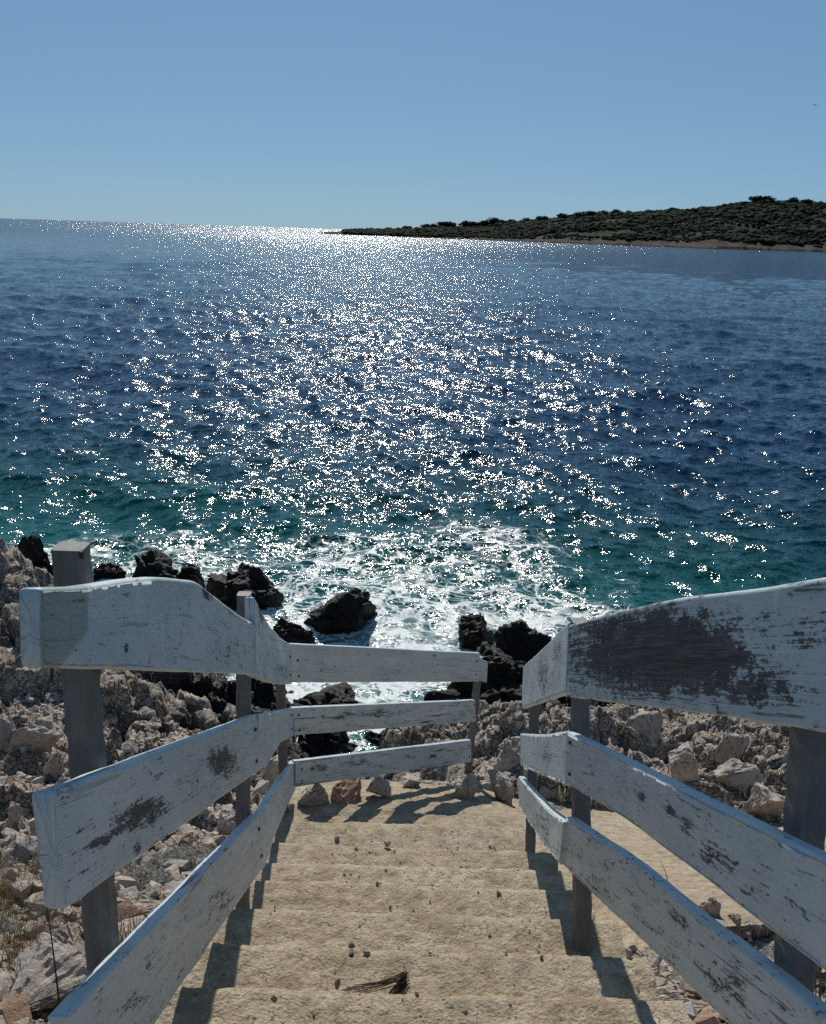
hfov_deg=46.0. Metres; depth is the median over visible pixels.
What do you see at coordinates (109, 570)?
sea rock
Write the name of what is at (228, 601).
sea rock
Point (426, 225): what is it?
pine tree
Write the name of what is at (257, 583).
sea rock
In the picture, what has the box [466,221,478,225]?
pine tree
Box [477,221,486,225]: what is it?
pine tree
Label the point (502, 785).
boulder
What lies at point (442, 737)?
grass tuft
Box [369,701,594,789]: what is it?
rubble slope
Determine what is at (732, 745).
boulder
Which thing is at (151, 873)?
shrub
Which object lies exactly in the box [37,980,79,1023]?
grass tuft
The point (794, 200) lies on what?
pine tree
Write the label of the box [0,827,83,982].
dry grass
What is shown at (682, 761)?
boulder
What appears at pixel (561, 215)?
pine tree
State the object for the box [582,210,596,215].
pine tree
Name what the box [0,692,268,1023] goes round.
rubble slope
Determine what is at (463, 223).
pine tree
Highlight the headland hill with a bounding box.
[318,206,825,251]
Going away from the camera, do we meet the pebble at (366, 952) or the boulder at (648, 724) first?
the pebble at (366, 952)
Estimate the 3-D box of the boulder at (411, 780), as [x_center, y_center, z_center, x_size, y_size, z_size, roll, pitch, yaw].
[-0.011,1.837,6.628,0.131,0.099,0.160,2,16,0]
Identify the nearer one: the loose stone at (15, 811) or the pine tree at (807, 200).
the loose stone at (15, 811)
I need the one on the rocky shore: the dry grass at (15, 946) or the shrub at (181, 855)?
the shrub at (181, 855)
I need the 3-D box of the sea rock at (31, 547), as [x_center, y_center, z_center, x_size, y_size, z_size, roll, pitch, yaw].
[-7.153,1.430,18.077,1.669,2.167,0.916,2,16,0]
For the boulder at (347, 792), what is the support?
on the concrete path
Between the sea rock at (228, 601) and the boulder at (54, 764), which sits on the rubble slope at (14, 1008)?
the boulder at (54, 764)
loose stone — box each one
[0,718,15,753]
[7,801,22,828]
[123,890,139,903]
[181,832,193,847]
[728,913,741,928]
[737,922,750,938]
[743,919,762,934]
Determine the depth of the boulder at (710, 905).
3.48 m
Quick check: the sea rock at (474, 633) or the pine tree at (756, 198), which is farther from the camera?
the pine tree at (756, 198)
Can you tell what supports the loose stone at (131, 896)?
on the rocky shore
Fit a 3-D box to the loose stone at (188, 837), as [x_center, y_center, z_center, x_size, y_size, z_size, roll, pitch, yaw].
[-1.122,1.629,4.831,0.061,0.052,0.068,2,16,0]
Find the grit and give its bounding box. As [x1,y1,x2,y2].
[166,788,662,1022]
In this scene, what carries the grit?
on the concrete stairs
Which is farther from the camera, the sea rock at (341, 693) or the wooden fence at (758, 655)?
the sea rock at (341, 693)
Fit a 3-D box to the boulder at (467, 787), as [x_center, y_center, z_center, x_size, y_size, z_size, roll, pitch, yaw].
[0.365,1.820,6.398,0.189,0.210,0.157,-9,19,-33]
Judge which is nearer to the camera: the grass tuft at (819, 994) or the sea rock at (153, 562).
the grass tuft at (819, 994)
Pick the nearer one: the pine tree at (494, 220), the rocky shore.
the rocky shore
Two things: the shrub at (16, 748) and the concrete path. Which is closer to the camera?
the concrete path
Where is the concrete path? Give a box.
[272,779,825,947]
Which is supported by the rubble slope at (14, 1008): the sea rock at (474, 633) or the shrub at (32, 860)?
the shrub at (32, 860)
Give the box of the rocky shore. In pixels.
[0,538,825,1023]
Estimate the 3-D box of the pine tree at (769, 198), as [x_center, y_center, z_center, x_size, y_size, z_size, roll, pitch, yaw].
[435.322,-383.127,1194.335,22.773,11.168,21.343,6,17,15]
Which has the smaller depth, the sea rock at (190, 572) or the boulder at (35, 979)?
the boulder at (35, 979)
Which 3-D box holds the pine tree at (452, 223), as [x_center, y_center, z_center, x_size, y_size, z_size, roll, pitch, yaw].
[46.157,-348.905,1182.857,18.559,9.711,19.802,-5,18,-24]
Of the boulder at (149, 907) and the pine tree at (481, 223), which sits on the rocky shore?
the boulder at (149, 907)
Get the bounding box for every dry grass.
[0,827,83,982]
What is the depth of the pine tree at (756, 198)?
1187.78 m
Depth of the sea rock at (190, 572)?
17.99 m
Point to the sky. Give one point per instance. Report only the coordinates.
(319, 114)
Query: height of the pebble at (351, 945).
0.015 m
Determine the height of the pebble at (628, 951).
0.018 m
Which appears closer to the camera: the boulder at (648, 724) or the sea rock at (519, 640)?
the boulder at (648, 724)
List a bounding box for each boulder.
[10,715,63,754]
[10,933,86,1012]
[43,753,64,775]
[52,923,81,952]
[133,899,160,918]
[216,810,235,834]
[263,754,288,789]
[297,782,329,806]
[330,778,361,805]
[365,777,391,797]
[402,772,420,787]
[454,773,479,798]
[488,769,513,803]
[493,743,519,771]
[539,785,557,799]
[627,710,662,747]
[668,741,698,781]
[699,896,721,917]
[712,758,763,791]
[714,732,749,764]
[740,782,784,817]
[782,740,788,762]
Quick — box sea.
[0,218,825,778]
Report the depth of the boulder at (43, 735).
7.79 m
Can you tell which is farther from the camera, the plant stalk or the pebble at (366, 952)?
the pebble at (366, 952)
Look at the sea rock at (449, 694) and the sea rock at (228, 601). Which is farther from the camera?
the sea rock at (228, 601)
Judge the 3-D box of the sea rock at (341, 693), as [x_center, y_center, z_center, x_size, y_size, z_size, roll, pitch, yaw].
[-1.240,2.803,13.829,1.128,0.854,1.269,-5,17,-22]
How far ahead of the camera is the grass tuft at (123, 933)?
2.82 m
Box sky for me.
[0,0,825,228]
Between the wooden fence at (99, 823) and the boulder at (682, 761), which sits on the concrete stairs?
the wooden fence at (99, 823)
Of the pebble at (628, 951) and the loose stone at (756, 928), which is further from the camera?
the loose stone at (756, 928)
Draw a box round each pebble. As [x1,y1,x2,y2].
[348,942,354,948]
[363,950,369,955]
[384,840,390,846]
[625,948,631,956]
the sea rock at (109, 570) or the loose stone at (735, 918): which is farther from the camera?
the sea rock at (109, 570)
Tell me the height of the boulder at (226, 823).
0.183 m
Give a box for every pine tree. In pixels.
[420,224,431,226]
[436,221,451,226]
[446,221,456,226]
[458,220,470,226]
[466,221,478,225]
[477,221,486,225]
[483,217,501,224]
[535,216,548,220]
[556,213,569,217]
[570,212,583,216]
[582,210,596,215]
[747,195,765,201]
[764,196,776,201]
[785,197,801,202]
[801,199,813,203]
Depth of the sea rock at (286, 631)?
15.94 m
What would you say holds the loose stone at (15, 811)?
on the rocky shore
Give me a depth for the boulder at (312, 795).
5.72 m
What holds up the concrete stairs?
on the rocky shore
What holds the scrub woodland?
on the headland hill
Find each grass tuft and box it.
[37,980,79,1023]
[119,903,146,943]
[422,725,456,742]
[772,945,825,1002]
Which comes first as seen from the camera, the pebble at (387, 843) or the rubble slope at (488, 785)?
the pebble at (387, 843)
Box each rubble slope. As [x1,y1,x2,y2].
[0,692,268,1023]
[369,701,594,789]
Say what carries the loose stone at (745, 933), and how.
on the concrete path
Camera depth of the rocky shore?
9.65 m
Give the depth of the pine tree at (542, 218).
1171.49 m
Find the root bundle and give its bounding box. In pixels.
[341,970,409,993]
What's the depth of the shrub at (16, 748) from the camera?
7.76 m
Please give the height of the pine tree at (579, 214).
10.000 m
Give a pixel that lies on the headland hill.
(712, 244)
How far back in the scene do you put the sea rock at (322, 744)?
12.52 m
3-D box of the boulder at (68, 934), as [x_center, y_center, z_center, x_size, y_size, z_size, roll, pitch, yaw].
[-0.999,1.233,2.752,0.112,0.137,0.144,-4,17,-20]
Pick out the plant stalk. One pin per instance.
(58, 997)
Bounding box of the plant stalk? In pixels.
[46,907,59,1003]
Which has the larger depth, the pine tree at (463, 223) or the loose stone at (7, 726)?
the pine tree at (463, 223)
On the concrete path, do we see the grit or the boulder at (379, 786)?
the boulder at (379, 786)
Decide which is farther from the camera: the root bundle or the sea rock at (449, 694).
the sea rock at (449, 694)
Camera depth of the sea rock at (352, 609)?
16.55 m
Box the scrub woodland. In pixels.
[341,199,825,247]
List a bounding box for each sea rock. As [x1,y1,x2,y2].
[15,535,52,575]
[93,562,126,579]
[132,548,179,578]
[176,563,204,588]
[205,562,283,610]
[220,596,236,610]
[273,617,315,643]
[291,682,360,705]
[299,731,358,756]
[304,587,377,634]
[364,730,383,746]
[423,689,465,700]
[447,641,526,704]
[458,612,493,650]
[493,619,551,662]
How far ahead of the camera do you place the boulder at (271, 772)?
6.60 m
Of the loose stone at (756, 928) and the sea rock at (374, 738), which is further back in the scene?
the sea rock at (374, 738)
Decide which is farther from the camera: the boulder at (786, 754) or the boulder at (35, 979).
the boulder at (786, 754)
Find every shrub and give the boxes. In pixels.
[0,737,50,776]
[0,833,40,874]
[116,859,183,891]
[140,842,214,873]
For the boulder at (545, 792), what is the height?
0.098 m
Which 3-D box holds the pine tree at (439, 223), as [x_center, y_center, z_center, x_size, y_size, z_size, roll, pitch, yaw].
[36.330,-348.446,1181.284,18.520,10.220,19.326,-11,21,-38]
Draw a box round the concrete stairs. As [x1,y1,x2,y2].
[154,821,694,1023]
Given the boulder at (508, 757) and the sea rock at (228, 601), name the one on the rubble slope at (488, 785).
the boulder at (508, 757)
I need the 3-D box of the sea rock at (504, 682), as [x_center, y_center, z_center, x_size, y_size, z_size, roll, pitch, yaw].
[1.266,2.618,14.385,1.557,1.183,1.046,15,21,39]
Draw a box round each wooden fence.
[19,541,487,1023]
[519,577,825,1023]
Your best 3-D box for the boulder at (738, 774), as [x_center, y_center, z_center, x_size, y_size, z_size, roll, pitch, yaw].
[2.586,2.107,7.764,0.377,0.258,0.286,2,16,0]

